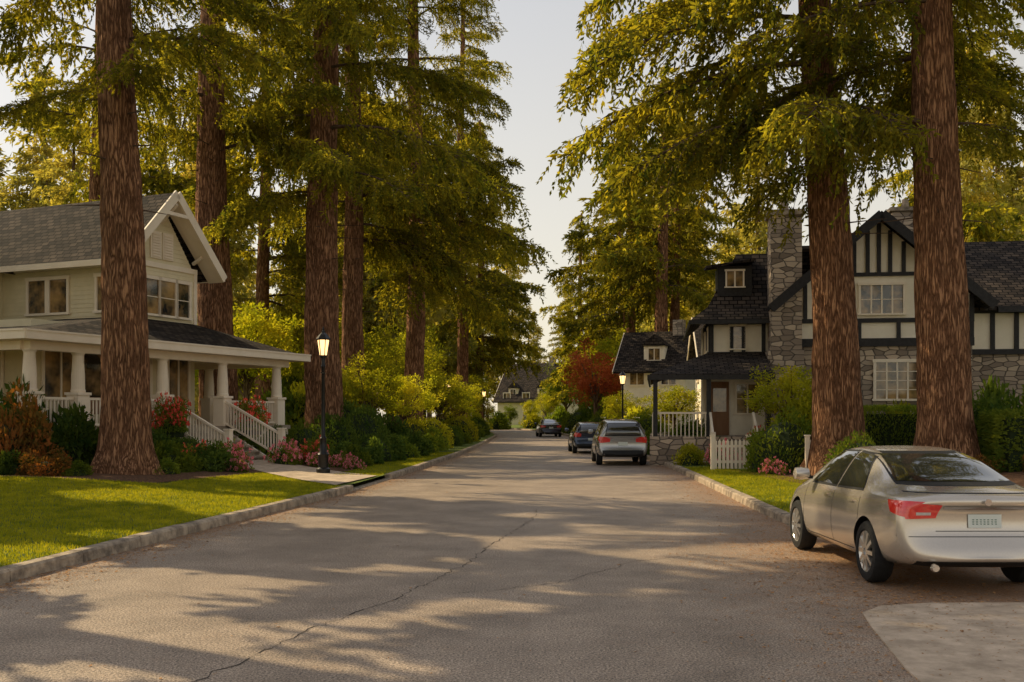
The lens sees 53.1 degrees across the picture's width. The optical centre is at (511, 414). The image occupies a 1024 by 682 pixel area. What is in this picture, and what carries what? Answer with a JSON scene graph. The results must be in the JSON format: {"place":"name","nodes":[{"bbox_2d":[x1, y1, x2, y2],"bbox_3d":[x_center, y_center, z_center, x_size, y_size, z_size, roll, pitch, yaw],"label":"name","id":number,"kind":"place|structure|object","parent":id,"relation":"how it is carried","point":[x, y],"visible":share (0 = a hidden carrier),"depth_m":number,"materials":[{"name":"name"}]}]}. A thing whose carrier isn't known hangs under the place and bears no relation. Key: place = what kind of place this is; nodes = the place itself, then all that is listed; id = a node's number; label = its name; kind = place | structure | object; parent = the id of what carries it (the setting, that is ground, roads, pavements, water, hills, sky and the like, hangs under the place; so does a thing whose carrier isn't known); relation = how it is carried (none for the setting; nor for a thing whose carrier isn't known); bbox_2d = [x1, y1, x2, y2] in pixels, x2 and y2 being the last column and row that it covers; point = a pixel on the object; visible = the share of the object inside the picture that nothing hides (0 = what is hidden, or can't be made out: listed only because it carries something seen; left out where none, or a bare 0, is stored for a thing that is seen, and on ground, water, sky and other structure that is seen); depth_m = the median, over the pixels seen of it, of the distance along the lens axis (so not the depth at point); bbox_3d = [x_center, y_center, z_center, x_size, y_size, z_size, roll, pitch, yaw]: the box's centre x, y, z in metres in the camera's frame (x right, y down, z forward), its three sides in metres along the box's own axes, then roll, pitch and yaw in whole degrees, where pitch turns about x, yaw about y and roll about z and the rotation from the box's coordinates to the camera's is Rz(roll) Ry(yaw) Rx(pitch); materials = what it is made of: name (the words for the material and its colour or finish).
{"place":"outdoors","nodes":[
{"label":"outdoors","id":0,"kind":"place"},
{"bbox_2d":[16,349,285,426],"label":"porch columns","id":1,"kind":"structure","parent":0,"point":[213,410],"depth_m":35.14,"materials":[{"name":"wood"}]},
{"bbox_2d":[0,432,494,566],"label":"lawn","id":2,"kind":"structure","parent":0,"point":[456,448],"depth_m":18.87,"materials":[{"name":"plant"}]},
{"bbox_2d":[0,0,196,214],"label":"fir tree","id":3,"kind":"object","parent":2,"relation":"on","point":[161,182],"visible":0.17,"depth_m":51.05,"materials":[{"name":"green plant"}]},
{"bbox_2d":[1,469,261,482],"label":"garden bed","id":4,"kind":"object","parent":2,"relation":"on","point":[149,478],"visible":0.25,"depth_m":24.86,"materials":[{"name":"soil"}]},
{"bbox_2d":[0,449,33,474],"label":"shrub","id":5,"kind":"object","parent":4,"relation":"on","point":[9,464],"visible":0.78,"depth_m":24.07,"materials":[{"name":"green plant"}]},
{"bbox_2d":[0,377,56,462],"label":"shrub","id":6,"kind":"object","parent":4,"relation":"on","point":[26,433],"visible":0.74,"depth_m":25.33,"materials":[{"name":"orange plant"}]},
{"bbox_2d":[0,376,83,459],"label":"shrub","id":7,"kind":"object","parent":4,"relation":"on","point":[14,400],"visible":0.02,"depth_m":27.75,"materials":[{"name":"orange plant"}]},
{"bbox_2d":[14,446,72,476],"bbox_3d":[-10.940,1.172,24.233,1.368,0.866,1.453,0,0,27],"label":"shrub","id":8,"kind":"object","parent":4,"relation":"on","point":[52,465],"visible":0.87,"depth_m":23.98,"materials":[{"name":"orange plant"}]},
{"bbox_2d":[50,401,98,467],"bbox_3d":[-11.365,0.688,27.204,2.100,2.176,2.389,0,0,1],"label":"shrub","id":9,"kind":"object","parent":4,"relation":"on","point":[79,441],"visible":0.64,"depth_m":26.64,"materials":[{"name":"green plant"}]},
{"bbox_2d":[0,0,318,474],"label":"fir tree","id":10,"kind":"object","parent":4,"relation":"on","point":[125,445],"visible":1,"depth_m":25.60,"materials":[{"name":"green plant"}]},
{"bbox_2d":[153,439,203,472],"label":"shrub","id":11,"kind":"object","parent":4,"relation":"on","point":[184,460],"visible":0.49,"depth_m":27.20,"materials":[{"name":"green plant"}]},
{"bbox_2d":[187,439,235,471],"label":"shrub","id":12,"kind":"object","parent":4,"relation":"on","point":[215,458],"visible":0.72,"depth_m":28.00,"materials":[{"name":"green plant"}]},
{"bbox_2d":[80,0,342,430],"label":"fir tree","id":13,"kind":"object","parent":2,"relation":"on","point":[214,306],"visible":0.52,"depth_m":41.93,"materials":[{"name":"green plant"}]},
{"bbox_2d":[180,430,268,459],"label":"stairs","id":14,"kind":"structure","parent":2,"relation":"on","point":[256,454],"depth_m":34.30,"materials":[{"name":"concrete"}]},
{"bbox_2d":[233,431,266,453],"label":"shrub","id":15,"kind":"object","parent":2,"relation":"on","point":[251,443],"visible":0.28,"depth_m":35.30,"materials":[{"name":"green plant"}]},
{"bbox_2d":[197,300,303,400],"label":"maple tree","id":16,"kind":"object","parent":2,"relation":"on","point":[253,325],"visible":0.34,"depth_m":55.49,"materials":[{"name":"green plant"}]},
{"bbox_2d":[180,472,329,485],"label":"grass","id":17,"kind":"structure","parent":2,"relation":"on","point":[265,478],"depth_m":25.49,"materials":[{"name":"plant"}]},
{"bbox_2d":[178,5,364,403],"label":"fir tree","id":18,"kind":"object","parent":2,"relation":"on","point":[293,256],"visible":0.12,"depth_m":63.65,"materials":[{"name":"green plant"}]},
{"bbox_2d":[255,384,305,434],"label":"shrub","id":19,"kind":"object","parent":2,"relation":"on","point":[289,397],"visible":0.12,"depth_m":44.74,"materials":[{"name":"green plant"}]},
{"bbox_2d":[286,381,305,435],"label":"shrub","id":20,"kind":"object","parent":2,"relation":"on","point":[300,389],"visible":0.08,"depth_m":44.99,"materials":[{"name":"green plant"}]},
{"bbox_2d":[245,460,376,484],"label":"footpath","id":21,"kind":"structure","parent":2,"relation":"on","point":[302,472],"depth_m":28.68,"materials":[{"name":"concrete"}]},
{"bbox_2d":[316,326,330,472],"bbox_3d":[-5.400,-0.420,29.300,0.411,4.200,0.437,0,0,-43],"label":"street lamp","id":22,"kind":"object","parent":21,"relation":"on","point":[323,338],"visible":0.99,"depth_m":29.23,"materials":[{"name":"black metal"}]},
{"bbox_2d":[299,464,353,470],"bbox_3d":[-6.950,1.554,38.150,6.100,0.273,15.700,0,0,0],"label":"garden bed","id":23,"kind":"object","parent":2,"relation":"on","point":[336,468],"visible":0.16,"depth_m":31.61,"materials":[{"name":"soil"}]},
{"bbox_2d":[263,436,302,464],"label":"flowering shrub","id":24,"kind":"object","parent":23,"relation":"on","point":[289,454],"visible":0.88,"depth_m":32.36,"materials":[{"name":"pink plant"}]},
{"bbox_2d":[286,420,328,453],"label":"shrub","id":25,"kind":"object","parent":23,"relation":"on","point":[299,435],"visible":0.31,"depth_m":36.48,"materials":[{"name":"green plant"}]},
{"bbox_2d":[309,412,359,452],"bbox_3d":[-6.877,0.971,39.203,2.576,2.236,2.310,0,0,-3],"label":"shrub","id":26,"kind":"object","parent":23,"relation":"on","point":[337,430],"visible":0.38,"depth_m":38.76,"materials":[{"name":"green plant"}]},
{"bbox_2d":[182,0,500,428],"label":"fir tree","id":27,"kind":"object","parent":23,"relation":"on","point":[325,117],"visible":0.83,"depth_m":41.82,"materials":[{"name":"green plant"}]},
{"bbox_2d":[344,403,390,443],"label":"shrub","id":28,"kind":"object","parent":23,"relation":"on","point":[364,420],"visible":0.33,"depth_m":40.56,"materials":[{"name":"green plant"}]},
{"bbox_2d":[357,435,385,464],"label":"shrub","id":29,"kind":"object","parent":23,"relation":"on","point":[374,448],"visible":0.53,"depth_m":34.65,"materials":[{"name":"green plant"}]},
{"bbox_2d":[354,431,397,461],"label":"shrub","id":30,"kind":"object","parent":23,"relation":"on","point":[388,453],"visible":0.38,"depth_m":36.69,"materials":[{"name":"green plant"}]},
{"bbox_2d":[379,411,412,436],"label":"shrub","id":31,"kind":"object","parent":23,"relation":"on","point":[399,428],"visible":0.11,"depth_m":43.65,"materials":[{"name":"green plant"}]},
{"bbox_2d":[269,306,386,379],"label":"maple tree","id":32,"kind":"object","parent":2,"relation":"on","point":[295,366],"visible":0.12,"depth_m":68.54,"materials":[{"name":"green plant"}]},
{"bbox_2d":[335,451,453,475],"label":"grass","id":33,"kind":"structure","parent":2,"relation":"on","point":[394,464],"depth_m":34.00,"materials":[{"name":"plant"}]},
{"bbox_2d":[431,377,485,419],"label":"maple tree","id":34,"kind":"object","parent":2,"relation":"on","point":[459,411],"visible":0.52,"depth_m":71.62,"materials":[{"name":"green plant"}]},
{"bbox_2d":[442,414,479,441],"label":"shrub","id":35,"kind":"object","parent":2,"relation":"on","point":[465,425],"visible":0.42,"depth_m":64.60,"materials":[{"name":"green plant"}]},
{"bbox_2d":[405,0,538,420],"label":"fir tree","id":36,"kind":"object","parent":2,"relation":"on","point":[495,291],"visible":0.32,"depth_m":80.19,"materials":[{"name":"green plant"}]},
{"bbox_2d":[433,120,546,418],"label":"fir tree","id":37,"kind":"object","parent":2,"relation":"on","point":[499,363],"visible":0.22,"depth_m":110.69,"materials":[{"name":"green plant"}]},
{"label":"garden bed","id":38,"kind":"object","parent":2,"relation":"on","visible":0},
{"bbox_2d":[297,325,402,384],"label":"maple tree","id":39,"kind":"object","parent":38,"relation":"on","point":[366,347],"visible":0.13,"depth_m":59.81,"materials":[{"name":"green plant"}]},
{"bbox_2d":[251,0,492,405],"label":"fir tree","id":40,"kind":"object","parent":38,"relation":"on","point":[352,311],"visible":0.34,"depth_m":49.69,"materials":[{"name":"green plant"}]},
{"bbox_2d":[341,351,403,414],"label":"maple tree","id":41,"kind":"object","parent":38,"relation":"on","point":[369,395],"visible":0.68,"depth_m":48.07,"materials":[{"name":"green plant"}]},
{"bbox_2d":[364,337,443,418],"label":"maple tree","id":42,"kind":"object","parent":38,"relation":"on","point":[427,370],"visible":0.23,"depth_m":65.48,"materials":[{"name":"green plant"}]},
{"bbox_2d":[369,317,451,383],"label":"maple tree","id":43,"kind":"object","parent":38,"relation":"on","point":[403,335],"visible":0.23,"depth_m":77.82,"materials":[{"name":"green plant"}]},
{"bbox_2d":[377,373,446,422],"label":"maple tree","id":44,"kind":"object","parent":38,"relation":"on","point":[406,409],"visible":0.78,"depth_m":49.65,"materials":[{"name":"green plant"}]},
{"bbox_2d":[337,0,557,422],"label":"fir tree","id":45,"kind":"object","parent":38,"relation":"on","point":[518,248],"visible":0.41,"depth_m":55.32,"materials":[{"name":"green plant"}]},
{"bbox_2d":[424,372,472,424],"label":"maple tree","id":46,"kind":"object","parent":38,"relation":"on","point":[452,397],"visible":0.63,"depth_m":63.56,"materials":[{"name":"green plant"}]},
{"bbox_2d":[234,394,271,434],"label":"flowering shrub","id":47,"kind":"object","parent":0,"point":[252,410],"visible":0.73,"depth_m":35.40,"materials":[{"name":"red plant"}]},
{"bbox_2d":[351,416,492,486],"bbox_3d":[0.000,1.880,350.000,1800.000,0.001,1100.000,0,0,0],"label":"ground","id":48,"kind":"structure","parent":0,"point":[367,481],"depth_m":29.09,"materials":[{"name":"soil"}]},
{"bbox_2d":[0,219,194,431],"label":"walls","id":49,"kind":"structure","parent":48,"relation":"on","point":[12,299],"depth_m":35.67,"materials":[{"name":"paint"}]},
{"bbox_2d":[0,231,192,402],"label":"windows","id":50,"kind":"structure","parent":49,"relation":"attached to","point":[166,297],"depth_m":35.66,"materials":[{"name":"white glass"}]},
{"bbox_2d":[2,260,196,324],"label":"corner trim","id":51,"kind":"structure","parent":49,"relation":"attached to","point":[171,267],"depth_m":36.52,"materials":[{"name":"white paint"}]},
{"bbox_2d":[0,193,293,352],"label":"roof","id":52,"kind":"structure","parent":49,"relation":"on","point":[52,234],"depth_m":36.02,"materials":[{"name":"grey"}]},
{"bbox_2d":[0,190,310,362],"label":"fascia boards","id":53,"kind":"object","parent":52,"relation":"attached to","point":[175,207],"visible":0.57,"depth_m":35.13,"materials":[{"name":"white paint"}]},
{"bbox_2d":[0,340,289,438],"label":"porch","id":54,"kind":"object","parent":48,"relation":"on","point":[234,362],"visible":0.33,"depth_m":33.54,"materials":[{"name":"white paint"}]},
{"bbox_2d":[15,397,286,452],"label":"railings","id":55,"kind":"object","parent":54,"relation":"attached to","point":[280,433],"visible":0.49,"depth_m":32.43,"materials":[{"name":"white paint"}]},
{"bbox_2d":[0,431,496,584],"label":"curb","id":56,"kind":"structure","parent":48,"relation":"on","point":[26,569],"depth_m":15.23,"materials":[{"name":"concrete"}]},
{"bbox_2d":[0,40,1023,426],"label":"distant trees","id":57,"kind":"object","parent":48,"relation":"on","point":[46,168],"visible":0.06,"depth_m":90.02,"materials":[{"name":"green plant"}]},
{"bbox_2d":[498,399,577,424],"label":"walls","id":58,"kind":"structure","parent":48,"relation":"on","point":[501,406],"depth_m":145.83,"materials":[{"name":"paint"}]},
{"bbox_2d":[493,363,562,402],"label":"roof","id":59,"kind":"structure","parent":58,"relation":"on","point":[531,384],"depth_m":147.00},
{"bbox_2d":[623,373,694,428],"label":"walls","id":60,"kind":"structure","parent":48,"relation":"on","point":[639,391],"depth_m":72.24,"materials":[{"name":"paint"}]},
{"bbox_2d":[612,334,677,424],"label":"windows","id":61,"kind":"structure","parent":60,"relation":"attached to","point":[653,353],"depth_m":72.35,"materials":[{"name":"white paint"}]},
{"bbox_2d":[613,331,688,373],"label":"roof","id":62,"kind":"structure","parent":60,"relation":"on","point":[630,358],"depth_m":72.92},
{"bbox_2d":[650,432,752,465],"bbox_3d":[7.729,1.450,40.770,4.400,1.300,12.120,0,0,8],"label":"porch","id":63,"kind":"object","parent":48,"relation":"on","point":[663,448],"visible":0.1,"depth_m":36.88,"materials":[{"name":"stone"}]},
{"bbox_2d":[652,412,757,438],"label":"railings","id":64,"kind":"object","parent":63,"relation":"on","point":[712,432],"visible":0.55,"depth_m":36.84,"materials":[{"name":"white paint"}]},
{"bbox_2d":[647,210,1023,436],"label":"timber framing","id":65,"kind":"object","parent":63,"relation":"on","point":[974,287],"visible":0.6,"depth_m":37.84,"materials":[{"name":"wood"}]},
{"bbox_2d":[701,223,1023,434],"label":"walls","id":66,"kind":"structure","parent":48,"relation":"on","point":[1008,368],"depth_m":38.37,"materials":[{"name":"paint"}]},
{"bbox_2d":[711,382,728,434],"bbox_3d":[7.993,-0.225,39.410,0.700,2.050,0.060,0,0,8],"label":"front door","id":67,"kind":"structure","parent":66,"relation":"attached to","point":[720,403],"depth_m":39.38,"materials":[{"name":"brown wood"}]},
{"bbox_2d":[703,282,916,417],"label":"windows","id":68,"kind":"structure","parent":66,"relation":"attached to","point":[894,379],"depth_m":37.91,"materials":[{"name":"white glass"}]},
{"bbox_2d":[650,211,1023,384],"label":"roof","id":69,"kind":"structure","parent":66,"relation":"on","point":[995,269],"depth_m":39.45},
{"bbox_2d":[715,266,751,295],"bbox_3d":[8.743,-5.175,40.436,1.300,1.150,1.700,0,0,8],"label":"dormer","id":70,"kind":"object","parent":69,"relation":"on","point":[733,280],"visible":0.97,"depth_m":39.68,"materials":[{"name":"black wood"}]},
{"bbox_2d":[765,198,913,427],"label":"chimneys","id":71,"kind":"object","parent":66,"relation":"on","point":[785,323],"visible":0.53,"depth_m":38.02,"materials":[{"name":"stone"}]},
{"bbox_2d":[0,429,1023,681],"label":"road","id":72,"kind":"structure","parent":0,"point":[604,613],"depth_m":10.57,"materials":[{"name":"grey asphalt"}]},
{"bbox_2d":[0,450,1023,681],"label":"fallen leaves","id":73,"kind":"object","parent":72,"relation":"on","point":[807,559],"visible":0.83,"depth_m":11.93,"materials":[{"name":"brown plant"}]},
{"bbox_2d":[565,422,599,452],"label":"parked hatchback","id":74,"kind":"object","parent":72,"relation":"on","point":[580,437],"visible":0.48,"depth_m":48.17,"materials":[{"name":"blue paint"}]},
{"bbox_2d":[588,417,647,464],"bbox_3d":[4.025,0.973,38.898,2.210,1.755,4.544,0,0,1],"label":"parked suv","id":75,"kind":"object","parent":72,"relation":"on","point":[619,437],"visible":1,"depth_m":36.75,"materials":[{"name":"grey paint"}]},
{"bbox_2d":[511,428,789,525],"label":"curb","id":76,"kind":"structure","parent":72,"relation":"on","point":[774,512],"depth_m":22.18,"materials":[{"name":"concrete"}]},
{"bbox_2d":[790,445,1023,581],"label":"parked sedan","id":77,"kind":"object","parent":72,"relation":"on","point":[880,511],"visible":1,"depth_m":11.00,"materials":[{"name":"beige paint"}]},
{"bbox_2d":[0,0,1023,415],"label":"sky","id":78,"kind":"structure","parent":0,"point":[540,43],"materials":[{"name":"white"}]},
{"bbox_2d":[488,423,799,511],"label":"lawn","id":79,"kind":"structure","parent":0,"point":[520,426],"depth_m":25.39,"materials":[{"name":"plant"}]},
{"bbox_2d":[539,213,610,412],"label":"fir tree","id":80,"kind":"object","parent":79,"relation":"on","point":[561,307],"visible":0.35,"depth_m":126.88,"materials":[{"name":"green plant"}]},
{"bbox_2d":[558,338,621,414],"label":"red maple tree","id":81,"kind":"object","parent":79,"relation":"on","point":[601,384],"visible":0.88,"depth_m":77.79,"materials":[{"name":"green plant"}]},
{"bbox_2d":[554,161,654,378],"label":"fir tree","id":82,"kind":"object","parent":79,"relation":"on","point":[604,332],"visible":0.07,"depth_m":111.28,"materials":[{"name":"green plant"}]},
{"bbox_2d":[600,390,647,418],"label":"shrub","id":83,"kind":"object","parent":79,"relation":"on","point":[616,408],"visible":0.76,"depth_m":65.72,"materials":[{"name":"green plant"}]},
{"bbox_2d":[544,137,714,331],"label":"fir tree","id":84,"kind":"object","parent":79,"relation":"on","point":[584,284],"visible":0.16,"depth_m":83.67,"materials":[{"name":"green plant"}]},
{"bbox_2d":[561,65,743,332],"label":"fir tree","id":85,"kind":"object","parent":79,"relation":"on","point":[618,254],"visible":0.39,"depth_m":75.73,"materials":[{"name":"green plant"}]},
{"bbox_2d":[604,111,744,331],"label":"fir tree","id":86,"kind":"object","parent":79,"relation":"on","point":[674,308],"visible":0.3,"depth_m":77.84,"materials":[{"name":"green plant"}]},
{"bbox_2d":[671,442,706,465],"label":"shrub","id":87,"kind":"object","parent":79,"relation":"on","point":[691,454],"visible":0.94,"depth_m":34.42,"materials":[{"name":"green plant"}]},
{"bbox_2d":[710,435,750,469],"bbox_3d":[6.705,1.220,31.425,1.250,1.190,0.150,0,0,0],"label":"picket fence","id":88,"kind":"object","parent":79,"relation":"on","point":[714,461],"visible":0.89,"depth_m":31.40,"materials":[{"name":"white paint"}]},
{"bbox_2d":[685,466,807,512],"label":"grass","id":89,"kind":"structure","parent":79,"relation":"on","point":[767,489],"depth_m":25.07,"materials":[{"name":"plant"}]},
{"bbox_2d":[732,470,1023,486],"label":"garden bed","id":90,"kind":"object","parent":79,"relation":"on","point":[1017,478],"visible":0.07,"depth_m":23.97,"materials":[{"name":"soil"}]},
{"bbox_2d":[741,405,811,473],"bbox_3d":[8.070,0.967,30.144,2.610,2.529,2.538,0,0,-36],"label":"shrub","id":91,"kind":"object","parent":90,"relation":"on","point":[784,441],"visible":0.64,"depth_m":29.68,"materials":[{"name":"green plant"}]},
{"bbox_2d":[536,0,1023,474],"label":"fir tree","id":92,"kind":"object","parent":90,"relation":"on","point":[837,409],"visible":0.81,"depth_m":27.94,"materials":[{"name":"green plant"}]},
{"bbox_2d":[823,429,876,465],"bbox_3d":[9.000,1.185,26.255,2.161,1.621,2.135,0,0,-11],"label":"shrub","id":93,"kind":"object","parent":90,"relation":"on","point":[860,442],"visible":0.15,"depth_m":26.14,"materials":[{"name":"green plant"}]},
{"bbox_2d":[705,0,1023,459],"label":"fir tree","id":94,"kind":"object","parent":90,"relation":"on","point":[928,93],"visible":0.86,"depth_m":25.60,"materials":[{"name":"green plant"}]},
{"bbox_2d":[863,403,916,445],"bbox_3d":[11.498,0.653,31.200,1.968,2.000,1.312,0,0,4],"label":"hedge","id":95,"kind":"object","parent":90,"relation":"on","point":[892,427],"visible":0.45,"depth_m":30.68,"materials":[{"name":"green plant"}]},
{"bbox_2d":[972,390,1011,449],"bbox_3d":[13.339,0.487,29.016,2.525,2.432,2.485,0,0,-15],"label":"shrub","id":96,"kind":"object","parent":90,"relation":"on","point":[992,402],"visible":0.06,"depth_m":28.71,"materials":[{"name":"green plant"}]},
{"bbox_2d":[974,374,1022,417],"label":"shrub","id":97,"kind":"object","parent":90,"relation":"on","point":[990,386],"visible":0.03,"depth_m":32.62,"materials":[{"name":"green plant"}]},
{"bbox_2d":[976,407,1023,471],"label":"hedge","id":98,"kind":"object","parent":90,"relation":"on","point":[1003,437],"visible":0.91,"depth_m":24.62,"materials":[{"name":"green plant"}]},
{"bbox_2d":[864,1,1023,241],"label":"fir tree","id":99,"kind":"object","parent":79,"relation":"on","point":[982,230],"visible":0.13,"depth_m":56.19,"materials":[{"name":"green plant"}]},
{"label":"garden bed","id":100,"kind":"object","parent":79,"relation":"on","visible":0},
{"bbox_2d":[642,384,700,429],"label":"maple tree","id":101,"kind":"object","parent":100,"relation":"on","point":[671,406],"visible":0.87,"depth_m":57.61,"materials":[{"name":"green plant"}]},
{"bbox_2d":[741,363,811,426],"bbox_3d":[9.373,0.022,34.601,3.186,3.558,3.094,0,0,5],"label":"maple tree","id":102,"kind":"object","parent":100,"relation":"on","point":[785,382],"visible":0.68,"depth_m":34.43,"materials":[{"name":"green plant"}]},
{"bbox_2d":[768,386,811,434],"bbox_3d":[9.676,0.559,33.812,2.289,3.159,2.710,0,0,-1],"label":"shrub","id":103,"kind":"object","parent":100,"relation":"on","point":[780,393],"visible":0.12,"depth_m":33.73,"materials":[{"name":"green plant"}]},
{"bbox_2d":[862,602,1023,681],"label":"driveway","id":104,"kind":"structure","parent":0,"point":[909,637],"depth_m":8.40,"materials":[{"name":"concrete"}]},
{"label":"shrub","id":105,"kind":"object","parent":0,"visible":0},
{"bbox_2d":[152,391,190,436],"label":"flowering shrub","id":106,"kind":"object","parent":105,"relation":"on","point":[171,419],"visible":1,"depth_m":31.51,"materials":[{"name":"red plant"}]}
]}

